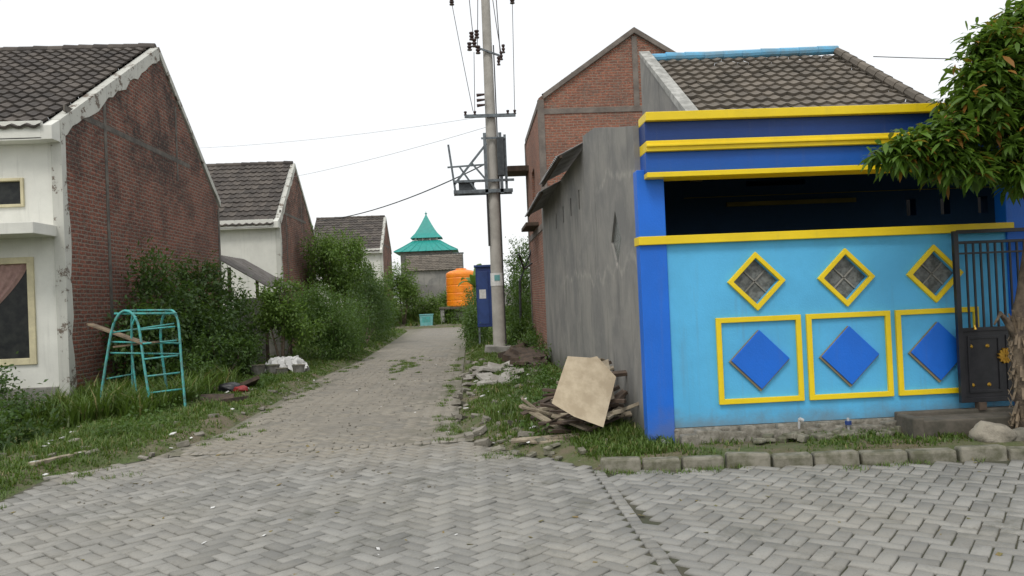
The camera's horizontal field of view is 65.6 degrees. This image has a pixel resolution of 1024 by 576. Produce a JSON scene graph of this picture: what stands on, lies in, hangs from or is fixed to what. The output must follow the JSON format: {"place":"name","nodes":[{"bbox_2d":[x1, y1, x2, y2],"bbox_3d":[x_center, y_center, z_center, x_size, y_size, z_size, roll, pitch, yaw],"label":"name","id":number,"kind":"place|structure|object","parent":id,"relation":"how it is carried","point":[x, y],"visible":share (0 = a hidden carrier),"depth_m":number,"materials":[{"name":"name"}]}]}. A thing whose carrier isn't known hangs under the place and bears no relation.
{"place":"outdoors","nodes":[
{"label":"outdoors","id":0,"kind":"place"},
{"bbox_2d":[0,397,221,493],"bbox_3d":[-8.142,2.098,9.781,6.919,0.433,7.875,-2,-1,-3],"label":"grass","id":1,"kind":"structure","parent":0,"point":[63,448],"depth_m":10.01,"materials":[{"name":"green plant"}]},
{"bbox_2d":[156,327,474,456],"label":"paved path","id":2,"kind":"structure","parent":0,"point":[446,339],"depth_m":13.23,"materials":[{"name":"grey concrete"}]},
{"bbox_2d":[77,356,617,506],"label":"road gravel","id":3,"kind":"structure","parent":2,"relation":"on","point":[428,486],"depth_m":10.27,"materials":[{"name":"grey gravel"}]},
{"bbox_2d":[0,441,667,575],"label":"herringbone paving","id":4,"kind":"structure","parent":0,"point":[516,505],"depth_m":6.35,"materials":[{"name":"concrete"}]},
{"bbox_2d":[11,440,1007,574],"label":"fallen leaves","id":5,"kind":"object","parent":4,"relation":"on","point":[998,554],"visible":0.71,"depth_m":6.38,"materials":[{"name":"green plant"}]},
{"bbox_2d":[0,0,1020,302],"label":"sky","id":6,"kind":"structure","parent":0,"point":[247,73],"materials":[{"name":"white"}]},
{"bbox_2d":[0,307,1023,501],"bbox_3d":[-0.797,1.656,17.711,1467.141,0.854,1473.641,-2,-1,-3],"label":"ground","id":7,"kind":"structure","parent":0,"point":[567,451],"depth_m":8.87,"materials":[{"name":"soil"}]},
{"bbox_2d":[0,351,54,427],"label":"corner plants","id":8,"kind":"object","parent":7,"relation":"on","point":[21,406],"visible":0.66,"depth_m":12.32,"materials":[{"name":"green plant"}]},
{"bbox_2d":[0,143,58,388],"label":"front wall","id":9,"kind":"structure","parent":7,"relation":"on","point":[30,164],"depth_m":13.71,"materials":[{"name":"white paint"}]},
{"bbox_2d":[0,178,37,365],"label":"window frames","id":10,"kind":"structure","parent":9,"relation":"attached to","point":[29,263],"depth_m":13.65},
{"bbox_2d":[0,264,26,302],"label":"curtain","id":11,"kind":"object","parent":10,"relation":"hanging from","point":[11,275],"visible":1,"depth_m":13.72,"materials":[{"name":"fabric"}]},
{"bbox_2d":[0,182,29,358],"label":"window panes","id":12,"kind":"object","parent":10,"relation":"in","point":[14,331],"visible":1,"depth_m":13.74,"materials":[{"name":"black glass"}]},
{"bbox_2d":[0,120,49,144],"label":"eave fascia","id":13,"kind":"structure","parent":9,"relation":"on","point":[22,135],"depth_m":13.42,"materials":[{"name":"white paint"}]},
{"bbox_2d":[41,120,59,141],"bbox_3d":[-7.884,-2.711,13.574,0.180,0.387,0.280,-2,-1,-3],"label":"verge end","id":14,"kind":"object","parent":13,"relation":"attached to","point":[50,130],"visible":1,"depth_m":13.49,"materials":[{"name":"white paint"}]},
{"bbox_2d":[0,47,147,128],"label":"roof tiles front","id":15,"kind":"object","parent":13,"relation":"on","point":[28,92],"visible":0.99,"depth_m":16.09,"materials":[{"name":"grey tile"}]},
{"bbox_2d":[0,222,56,238],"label":"canopy slab","id":16,"kind":"structure","parent":9,"relation":"attached to","point":[10,230],"depth_m":13.03,"materials":[{"name":"white concrete"}]},
{"bbox_2d":[0,386,58,406],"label":"plinth","id":17,"kind":"structure","parent":7,"relation":"on","point":[38,389],"depth_m":13.61,"materials":[{"name":"concrete"}]},
{"bbox_2d":[0,399,69,450],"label":"ditch weeds","id":18,"kind":"object","parent":7,"relation":"on","point":[7,440],"visible":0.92,"depth_m":10.68,"materials":[{"name":"green plant"}]},
{"bbox_2d":[22,363,242,429],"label":"grass","id":19,"kind":"structure","parent":7,"relation":"on","point":[80,407],"depth_m":12.74,"materials":[{"name":"green plant"}]},
{"bbox_2d":[87,309,186,406],"bbox_3d":[-6.311,1.243,13.295,1.865,1.777,1.044,-2,-1,-3],"label":"climbing frame","id":20,"kind":"object","parent":7,"relation":"on","point":[131,338],"visible":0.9,"depth_m":13.14,"materials":[{"name":"teal paint"}]},
{"bbox_2d":[65,61,219,392],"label":"brick gable wall","id":21,"kind":"structure","parent":7,"relation":"on","point":[150,196],"depth_m":16.38,"materials":[{"name":"red brick"}]},
{"bbox_2d":[50,47,220,398],"bbox_3d":[-8.045,-1.601,18.026,0.190,7.908,8.660,-2,-1,-3],"label":"verge plaster","id":22,"kind":"object","parent":21,"relation":"attached to","point":[90,102],"visible":0.79,"depth_m":13.79,"materials":[{"name":"white paint"}]},
{"bbox_2d":[63,103,221,381],"bbox_3d":[-7.972,-1.018,18.084,0.042,6.738,8.344,-2,-1,-3],"label":"concrete frame","id":23,"kind":"object","parent":7,"relation":"on","point":[105,126],"visible":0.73,"depth_m":15.48,"materials":[{"name":"grey concrete"}]},
{"bbox_2d":[0,374,297,459],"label":"rubble","id":24,"kind":"object","parent":7,"relation":"on","point":[186,442],"visible":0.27,"depth_m":10.01,"materials":[{"name":"stone"}]},
{"bbox_2d":[96,237,271,384],"bbox_3d":[-7.097,0.657,18.342,2.388,3.331,8.454,-2,-1,-3],"label":"dark bush","id":25,"kind":"object","parent":7,"relation":"on","point":[198,315],"visible":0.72,"depth_m":16.62,"materials":[{"name":"green plant"}]},
{"bbox_2d":[82,369,289,436],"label":"verge weeds","id":26,"kind":"object","parent":7,"relation":"on","point":[259,383],"visible":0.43,"depth_m":11.79,"materials":[{"name":"green plant"}]},
{"bbox_2d":[135,326,273,386],"bbox_3d":[-6.537,1.524,17.177,1.620,1.457,5.604,-2,-1,-3],"label":"green bush","id":27,"kind":"object","parent":7,"relation":"on","point":[243,355],"visible":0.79,"depth_m":16.80,"materials":[{"name":"green plant"}]},
{"bbox_2d":[190,375,259,403],"bbox_3d":[-5.877,2.003,15.171,2.086,0.472,3.863,-2,-1,-22],"label":"scrap timber","id":28,"kind":"object","parent":7,"relation":"on","point":[231,397],"visible":0.2,"depth_m":14.15,"materials":[{"name":"brown wood"}]},
{"bbox_2d":[220,229,277,309],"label":"front wall","id":29,"kind":"structure","parent":7,"relation":"on","point":[257,247],"depth_m":29.21,"materials":[{"name":"white paint"}]},
{"bbox_2d":[220,219,274,230],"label":"eave fascia","id":30,"kind":"structure","parent":29,"relation":"on","point":[255,221],"depth_m":28.91,"materials":[{"name":"white paint"}]},
{"bbox_2d":[207,164,289,226],"bbox_3d":[-12.137,-3.538,30.357,6.640,2.823,3.292,-2,-1,-3],"label":"roof tiles front","id":31,"kind":"object","parent":30,"relation":"on","point":[263,202],"visible":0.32,"depth_m":30.61,"materials":[{"name":"grey tile"}]},
{"bbox_2d":[221,255,292,363],"bbox_3d":[-7.768,0.656,24.146,1.623,3.318,3.400,-2,-1,-3],"label":"lean to shed","id":32,"kind":"object","parent":7,"relation":"on","point":[243,266],"visible":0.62,"depth_m":23.62,"materials":[{"name":"metal"}]},
{"bbox_2d":[248,357,305,374],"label":"flower pots","id":33,"kind":"object","parent":7,"relation":"on","point":[271,368],"visible":0.73,"depth_m":18.95,"materials":[{"name":"concrete"}]},
{"bbox_2d":[245,266,328,356],"bbox_3d":[-5.823,0.804,20.762,2.005,2.801,1.806,-2,-1,-3],"label":"yellow green shrub","id":34,"kind":"object","parent":7,"relation":"on","point":[277,311],"visible":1,"depth_m":20.49,"materials":[{"name":"green plant"}]},
{"bbox_2d":[265,355,309,371],"bbox_3d":[-5.649,1.915,19.826,1.155,0.420,0.760,-2,-1,-3],"label":"white tarpaulin","id":35,"kind":"object","parent":7,"relation":"on","point":[287,362],"visible":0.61,"depth_m":19.60,"materials":[{"name":"plastic"}]},
{"bbox_2d":[281,172,316,345],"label":"brick gable wall","id":36,"kind":"structure","parent":7,"relation":"on","point":[296,232],"depth_m":31.92,"materials":[{"name":"red brick"}]},
{"bbox_2d":[275,163,314,291],"bbox_3d":[-8.740,-1.251,32.526,0.190,7.608,6.620,-2,-1,-3],"label":"verge plaster","id":37,"kind":"object","parent":36,"relation":"attached to","point":[292,170],"visible":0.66,"depth_m":30.01,"materials":[{"name":"white paint"}]},
{"bbox_2d":[180,438,465,455],"bbox_3d":[-2.248,1.927,9.550,3.381,0.046,0.278,-2,-1,-3],"label":"paving border","id":38,"kind":"object","parent":7,"relation":"on","point":[223,452],"visible":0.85,"depth_m":9.52,"materials":[{"name":"concrete"}]},
{"bbox_2d":[279,277,375,360],"bbox_3d":[-5.894,0.912,24.985,3.091,2.820,5.528,-2,-1,-3],"label":"garden bush","id":39,"kind":"object","parent":7,"relation":"on","point":[337,332],"visible":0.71,"depth_m":23.57,"materials":[{"name":"green plant"}]},
{"bbox_2d":[272,328,406,356],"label":"grass","id":40,"kind":"structure","parent":7,"relation":"on","point":[374,344],"depth_m":31.66,"materials":[{"name":"green plant"}]},
{"bbox_2d":[297,222,391,312],"bbox_3d":[-7.554,-0.201,34.472,3.795,5.323,6.160,-3,-1,25],"label":"garden tree","id":41,"kind":"object","parent":7,"relation":"on","point":[334,264],"visible":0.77,"depth_m":33.42,"materials":[{"name":"green plant"}]},
{"bbox_2d":[317,253,380,312],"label":"front wall","id":42,"kind":"structure","parent":7,"relation":"on","point":[374,257],"depth_m":53.66,"materials":[{"name":"white paint"}]},
{"bbox_2d":[335,264,407,344],"bbox_3d":[-6.009,0.729,34.826,2.807,3.455,14.442,-2,-1,-3],"label":"garden bush","id":43,"kind":"object","parent":7,"relation":"on","point":[381,308],"visible":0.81,"depth_m":32.42,"materials":[{"name":"green plant"}]},
{"bbox_2d":[383,224,391,299],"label":"brick gable wall","id":44,"kind":"structure","parent":7,"relation":"on","point":[386,254],"depth_m":56.55,"materials":[{"name":"red brick"}]},
{"bbox_2d":[367,256,426,324],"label":"garden tree","id":45,"kind":"object","parent":7,"relation":"on","point":[406,290],"visible":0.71,"depth_m":51.42,"materials":[{"name":"green plant"}]},
{"bbox_2d":[384,285,459,322],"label":"bank shrubs","id":46,"kind":"object","parent":7,"relation":"on","point":[442,302],"visible":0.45,"depth_m":53.78,"materials":[{"name":"green plant"}]},
{"bbox_2d":[393,213,463,306],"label":"mosque","id":47,"kind":"structure","parent":7,"relation":"on","point":[431,255],"depth_m":73.26,"materials":[{"name":"concrete"}]},
{"bbox_2d":[439,268,473,323],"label":"water tank","id":48,"kind":"object","parent":7,"relation":"on","point":[455,292],"visible":0.66,"depth_m":51.58,"materials":[{"name":"orange plastic"}]},
{"bbox_2d":[383,304,531,326],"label":"grass","id":49,"kind":"structure","parent":7,"relation":"on","point":[410,319],"depth_m":52.24,"materials":[{"name":"green plant"}]},
{"bbox_2d":[451,286,492,346],"bbox_3d":[-1.407,0.982,31.036,1.973,2.418,9.530,-2,-1,-5],"label":"roadside bush","id":50,"kind":"object","parent":7,"relation":"on","point":[470,324],"visible":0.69,"depth_m":27.55,"materials":[{"name":"green plant"}]},
{"bbox_2d":[417,284,527,307],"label":"boundary wall","id":51,"kind":"structure","parent":7,"relation":"on","point":[436,289],"depth_m":59.79,"materials":[{"name":"grey paint"}]},
{"bbox_2d":[474,265,492,343],"bbox_3d":[-0.753,0.635,26.689,0.950,2.820,0.500,-2,-1,-3],"label":"blue cabinet","id":52,"kind":"object","parent":7,"relation":"on","point":[483,297],"visible":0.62,"depth_m":26.47,"materials":[{"name":"metal"}]},
{"bbox_2d":[462,361,523,386],"bbox_3d":[-0.400,1.749,16.260,1.234,0.334,3.613,-2,-1,-3],"label":"rubble","id":53,"kind":"object","parent":7,"relation":"on","point":[480,373],"visible":0.81,"depth_m":15.70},
{"bbox_2d":[0,356,986,509],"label":"grass","id":54,"kind":"structure","parent":7,"relation":"on","point":[405,366],"depth_m":10.37,"materials":[{"name":"green plant"}]},
{"bbox_2d":[465,324,531,352],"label":"grass","id":55,"kind":"structure","parent":7,"relation":"on","point":[488,341],"depth_m":27.54,"materials":[{"name":"green plant"}]},
{"bbox_2d":[451,358,552,446],"bbox_3d":[-0.157,1.817,15.555,1.944,0.252,12.867,-2,-1,-3],"label":"rubble","id":56,"kind":"object","parent":7,"relation":"on","point":[480,431],"visible":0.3,"depth_m":11.07,"materials":[{"name":"stone"}]},
{"bbox_2d":[503,236,535,344],"bbox_3d":[0.331,-0.024,26.993,1.880,4.211,6.796,-2,-1,2],"label":"roadside bush","id":57,"kind":"object","parent":7,"relation":"on","point":[512,321],"visible":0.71,"depth_m":26.72,"materials":[{"name":"green plant"}]},
{"bbox_2d":[497,340,550,367],"bbox_3d":[0.296,1.667,19.769,1.267,0.476,5.249,-2,-1,-3],"label":"pile","id":58,"kind":"object","parent":7,"relation":"on","point":[512,354],"visible":0.84,"depth_m":18.62,"materials":[{"name":"soil"}]},
{"bbox_2d":[504,325,551,362],"bbox_3d":[0.481,1.473,20.375,1.302,0.982,3.886,-2,-1,-3],"label":"shrub","id":59,"kind":"object","parent":7,"relation":"on","point":[532,342],"visible":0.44,"depth_m":21.38,"materials":[{"name":"green plant"}]},
{"bbox_2d":[526,113,547,355],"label":"side wall","id":60,"kind":"structure","parent":7,"relation":"on","point":[536,242],"depth_m":22.43,"materials":[{"name":"red brick"}]},
{"bbox_2d":[507,165,538,231],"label":"projecting slab","id":61,"kind":"structure","parent":60,"relation":"attached to","point":[518,170],"depth_m":24.29,"materials":[{"name":"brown concrete"}]},
{"bbox_2d":[461,347,655,453],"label":"grass","id":62,"kind":"structure","parent":7,"relation":"on","point":[480,353],"depth_m":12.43,"materials":[{"name":"green plant"}]},
{"bbox_2d":[490,426,629,459],"bbox_3d":[0.494,1.717,9.024,1.595,0.194,1.658,-2,-1,-3],"label":"rubble","id":63,"kind":"object","parent":7,"relation":"on","point":[549,452],"visible":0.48,"depth_m":8.57,"materials":[{"name":"concrete"}]},
{"bbox_2d":[511,356,638,443],"bbox_3d":[0.729,1.272,9.771,1.604,0.999,2.356,-2,-1,-3],"label":"scrap wood pile","id":64,"kind":"object","parent":7,"relation":"on","point":[581,396],"visible":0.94,"depth_m":8.87,"materials":[{"name":"brown wood"}]},
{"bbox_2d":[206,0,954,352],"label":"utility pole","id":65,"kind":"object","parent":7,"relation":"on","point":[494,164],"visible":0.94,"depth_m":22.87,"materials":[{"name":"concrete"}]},
{"bbox_2d":[215,166,289,212],"bbox_3d":[-12.309,-3.445,33.939,6.640,2.915,3.890,-2,-1,-3],"label":"roof","id":66,"kind":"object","parent":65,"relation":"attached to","point":[255,194],"depth_m":33.12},
{"bbox_2d":[206,161,292,167],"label":"ridge caps","id":67,"kind":"object","parent":66,"relation":"attached to","point":[252,163],"visible":0.48,"depth_m":32.02,"materials":[{"name":"tile"}]},
{"bbox_2d":[541,125,643,432],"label":"gray side wall","id":68,"kind":"structure","parent":7,"relation":"on","point":[591,296],"depth_m":11.32,"materials":[{"name":"paint"}]},
{"bbox_2d":[525,142,582,216],"bbox_3d":[0.845,-2.096,16.040,0.745,0.580,7.300,-2,-1,-3],"label":"corrugated awning","id":69,"kind":"object","parent":68,"relation":"attached to","point":[569,156],"visible":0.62,"depth_m":14.81,"materials":[{"name":"metal"}]},
{"bbox_2d":[524,27,674,334],"bbox_3d":[3.282,-2.335,22.759,5.330,8.517,5.340,-2,-1,-3],"label":"concrete frame","id":70,"kind":"object","parent":7,"relation":"on","point":[540,110],"visible":0.49,"depth_m":20.12,"materials":[{"name":"grey concrete"}]},
{"bbox_2d":[538,34,664,186],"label":"front gable wall","id":71,"kind":"structure","parent":7,"relation":"on","point":[606,80],"depth_m":20.14,"materials":[{"name":"red brick"}]},
{"bbox_2d":[674,417,896,444],"bbox_3d":[3.609,1.572,8.500,3.780,0.348,0.368,-2,-1,-3],"label":"wall footing","id":72,"kind":"object","parent":7,"relation":"on","point":[698,435],"depth_m":8.36,"materials":[{"name":"grey concrete"}]},
{"bbox_2d":[667,232,1013,427],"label":"front wall","id":73,"kind":"structure","parent":72,"relation":"on","point":[703,294],"depth_m":8.52,"materials":[{"name":"blue paint"}]},
{"bbox_2d":[634,222,1013,246],"bbox_3d":[3.375,-0.579,8.599,4.095,0.090,0.245,-2,-1,-3],"label":"yellow coping","id":74,"kind":"object","parent":73,"relation":"on","point":[791,235],"visible":0.76,"depth_m":8.47,"materials":[{"name":"paint"}]},
{"bbox_2d":[729,322,956,390],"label":"diamond edges","id":75,"kind":"object","parent":73,"relation":"attached to","point":[839,374],"visible":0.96,"depth_m":8.51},
{"bbox_2d":[743,262,942,292],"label":"glazing bars","id":76,"kind":"object","parent":73,"relation":"attached to","point":[852,267],"visible":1,"depth_m":8.58,"materials":[{"name":"metal"}]},
{"bbox_2d":[734,254,952,302],"bbox_3d":[3.583,-0.113,8.601,2.456,0.496,0.010,-2,-1,-3],"label":"patterned glass","id":77,"kind":"object","parent":73,"relation":"attached to","point":[766,280],"visible":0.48,"depth_m":8.60,"materials":[{"name":"grey glass"}]},
{"bbox_2d":[731,322,956,388],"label":"blue diamonds","id":78,"kind":"object","parent":73,"relation":"attached to","point":[760,359],"visible":0.93,"depth_m":8.49,"materials":[{"name":"paint"}]},
{"bbox_2d":[715,245,979,404],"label":"yellow frames","id":79,"kind":"structure","parent":73,"relation":"attached to","point":[902,391],"depth_m":8.50,"materials":[{"name":"paint"}]},
{"bbox_2d":[572,426,1013,463],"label":"grass","id":80,"kind":"structure","parent":7,"relation":"on","point":[878,439],"depth_m":7.98,"materials":[{"name":"green plant"}]},
{"bbox_2d":[600,444,1023,471],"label":"kerb","id":81,"kind":"structure","parent":7,"relation":"on","point":[988,452],"depth_m":7.50,"materials":[{"name":"concrete"}]},
{"bbox_2d":[751,426,900,443],"bbox_3d":[3.293,1.541,8.272,1.686,0.153,0.395,-2,-1,-3],"label":"concrete rubble","id":82,"kind":"object","parent":7,"relation":"on","point":[794,435],"visible":0.75,"depth_m":8.18,"materials":[{"name":"grey concrete"}]},
{"bbox_2d":[633,170,1023,442],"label":"pillars","id":83,"kind":"structure","parent":7,"relation":"on","point":[654,318],"depth_m":8.42,"materials":[{"name":"blue paint"}]},
{"bbox_2d":[644,165,911,180],"bbox_3d":[4.715,-1.315,8.597,6.640,0.055,0.320,-2,-1,-3],"label":"yellow trim","id":84,"kind":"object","parent":83,"relation":"on","point":[760,173],"depth_m":8.37,"materials":[{"name":"paint"}]},
{"bbox_2d":[640,144,999,174],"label":"blue parapet","id":85,"kind":"structure","parent":84,"relation":"on","point":[749,158],"depth_m":8.37,"materials":[{"name":"paint"}]},
{"bbox_2d":[640,132,909,156],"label":"yellow parapet","id":86,"kind":"structure","parent":85,"relation":"on","point":[644,149],"depth_m":8.32,"materials":[{"name":"paint"}]},
{"bbox_2d":[646,136,893,146],"bbox_3d":[4.710,-1.616,8.410,6.642,0.022,0.030,-2,-1,-3],"label":"moulding lip","id":87,"kind":"object","parent":86,"relation":"attached to","point":[752,142],"visible":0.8,"depth_m":8.30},
{"bbox_2d":[639,112,950,146],"bbox_3d":[4.695,-1.769,8.612,6.640,0.205,0.300,-2,-1,-3],"label":"fascia band","id":88,"kind":"object","parent":86,"relation":"on","point":[759,127],"visible":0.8,"depth_m":8.37,"materials":[{"name":"paint"}]},
{"bbox_2d":[638,103,952,127],"bbox_3d":[4.690,-1.917,8.579,6.640,0.090,0.370,-2,-1,-3],"label":"yellow trim","id":89,"kind":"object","parent":88,"relation":"on","point":[696,115],"depth_m":8.31,"materials":[{"name":"paint"}]},
{"bbox_2d":[664,172,994,235],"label":"wall","id":90,"kind":"structure","parent":7,"relation":"on","point":[716,215],"depth_m":11.24,"materials":[{"name":"black"}]},
{"bbox_2d":[746,180,980,215],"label":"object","id":91,"kind":"object","parent":90,"relation":"in","point":[770,183],"depth_m":12.76,"materials":[{"name":"black"}]},
{"bbox_2d":[858,0,1023,428],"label":"mango tree","id":92,"kind":"object","parent":7,"relation":"on","point":[986,102],"visible":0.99,"depth_m":7.53,"materials":[{"name":"green plant"}]},
{"bbox_2d":[894,405,1015,438],"bbox_3d":[5.155,1.423,8.302,2.220,0.310,0.445,-2,-1,-3],"label":"concrete trough","id":93,"kind":"object","parent":7,"relation":"on","point":[931,423],"visible":0.5,"depth_m":8.11,"materials":[{"name":"grey concrete"}]},
{"bbox_2d":[951,227,1023,409],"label":"sliding gate","id":94,"kind":"structure","parent":93,"relation":"on","point":[983,363],"depth_m":8.43,"materials":[{"name":"black metal"}]},
{"bbox_2d":[969,421,1016,442],"bbox_3d":[4.743,1.442,7.827,0.415,0.282,0.360,-2,-1,-33],"label":"boulder","id":95,"kind":"object","parent":7,"relation":"on","point":[985,431],"visible":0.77,"depth_m":7.72,"materials":[{"name":"stone"}]},
{"bbox_2d":[0,442,1023,575],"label":"junction road","id":96,"kind":"structure","parent":0,"point":[644,519],"depth_m":5.94,"materials":[{"name":"grey concrete"}]},
{"bbox_2d":[594,470,681,575],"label":"paving border","id":97,"kind":"object","parent":96,"relation":"on","point":[663,561],"visible":0.94,"depth_m":5.67,"materials":[{"name":"concrete"}]},
{"bbox_2d":[558,420,692,461],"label":"grass","id":98,"kind":"structure","parent":0,"point":[648,447],"depth_m":8.35,"materials":[{"name":"green plant"}]},
{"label":"rear walls","id":99,"kind":"object","parent":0,"visible":0},
{"bbox_2d":[0,52,143,122],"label":"roof","id":100,"kind":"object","parent":99,"relation":"on","point":[77,98],"depth_m":18.99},
{"bbox_2d":[0,43,156,52],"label":"ridge caps","id":101,"kind":"object","parent":100,"relation":"attached to","point":[89,47],"visible":0.5,"depth_m":18.13,"materials":[{"name":"tile"}]},
{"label":"rear walls","id":102,"kind":"object","parent":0,"visible":0},
{"bbox_2d":[314,217,382,252],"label":"roof tiles front","id":103,"kind":"object","parent":102,"relation":"on","point":[370,228],"visible":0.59,"depth_m":55.43,"materials":[{"name":"grey tile"}]},
{"bbox_3d":[3.355,-1.788,15.586,4.430,0.150,8.440,-2,-1,-3],"label":"rear roof slab","id":104,"kind":"object","parent":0,"visible":0},
{"bbox_2d":[640,57,701,182],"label":"gray gable","id":105,"kind":"structure","parent":104,"relation":"on","point":[655,97],"depth_m":13.14,"materials":[{"name":"paint"}]},
{"bbox_2d":[639,51,697,110],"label":"gable verge","id":106,"kind":"structure","parent":105,"relation":"on","point":[679,98],"depth_m":12.29,"materials":[{"name":"grey concrete"}]},
{"bbox_3d":[5.092,-2.922,12.702,5.150,2.300,2.800,-2,-1,-3],"label":"gable wall","id":107,"kind":"object","parent":104,"relation":"on","visible":0},
{"bbox_2d":[658,55,915,109],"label":"roof tiles","id":108,"kind":"object","parent":107,"relation":"on","point":[835,73],"visible":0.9,"depth_m":12.45,"materials":[{"name":"grey tile"}]},
{"bbox_2d":[652,46,838,61],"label":"ridge caps","id":109,"kind":"object","parent":108,"relation":"on","point":[778,52],"visible":0.91,"depth_m":13.96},
{"bbox_2d":[834,47,934,102],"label":"verge caps","id":110,"kind":"object","parent":107,"relation":"attached to","point":[900,87],"visible":0.85,"depth_m":12.45,"materials":[{"name":"grey tile"}]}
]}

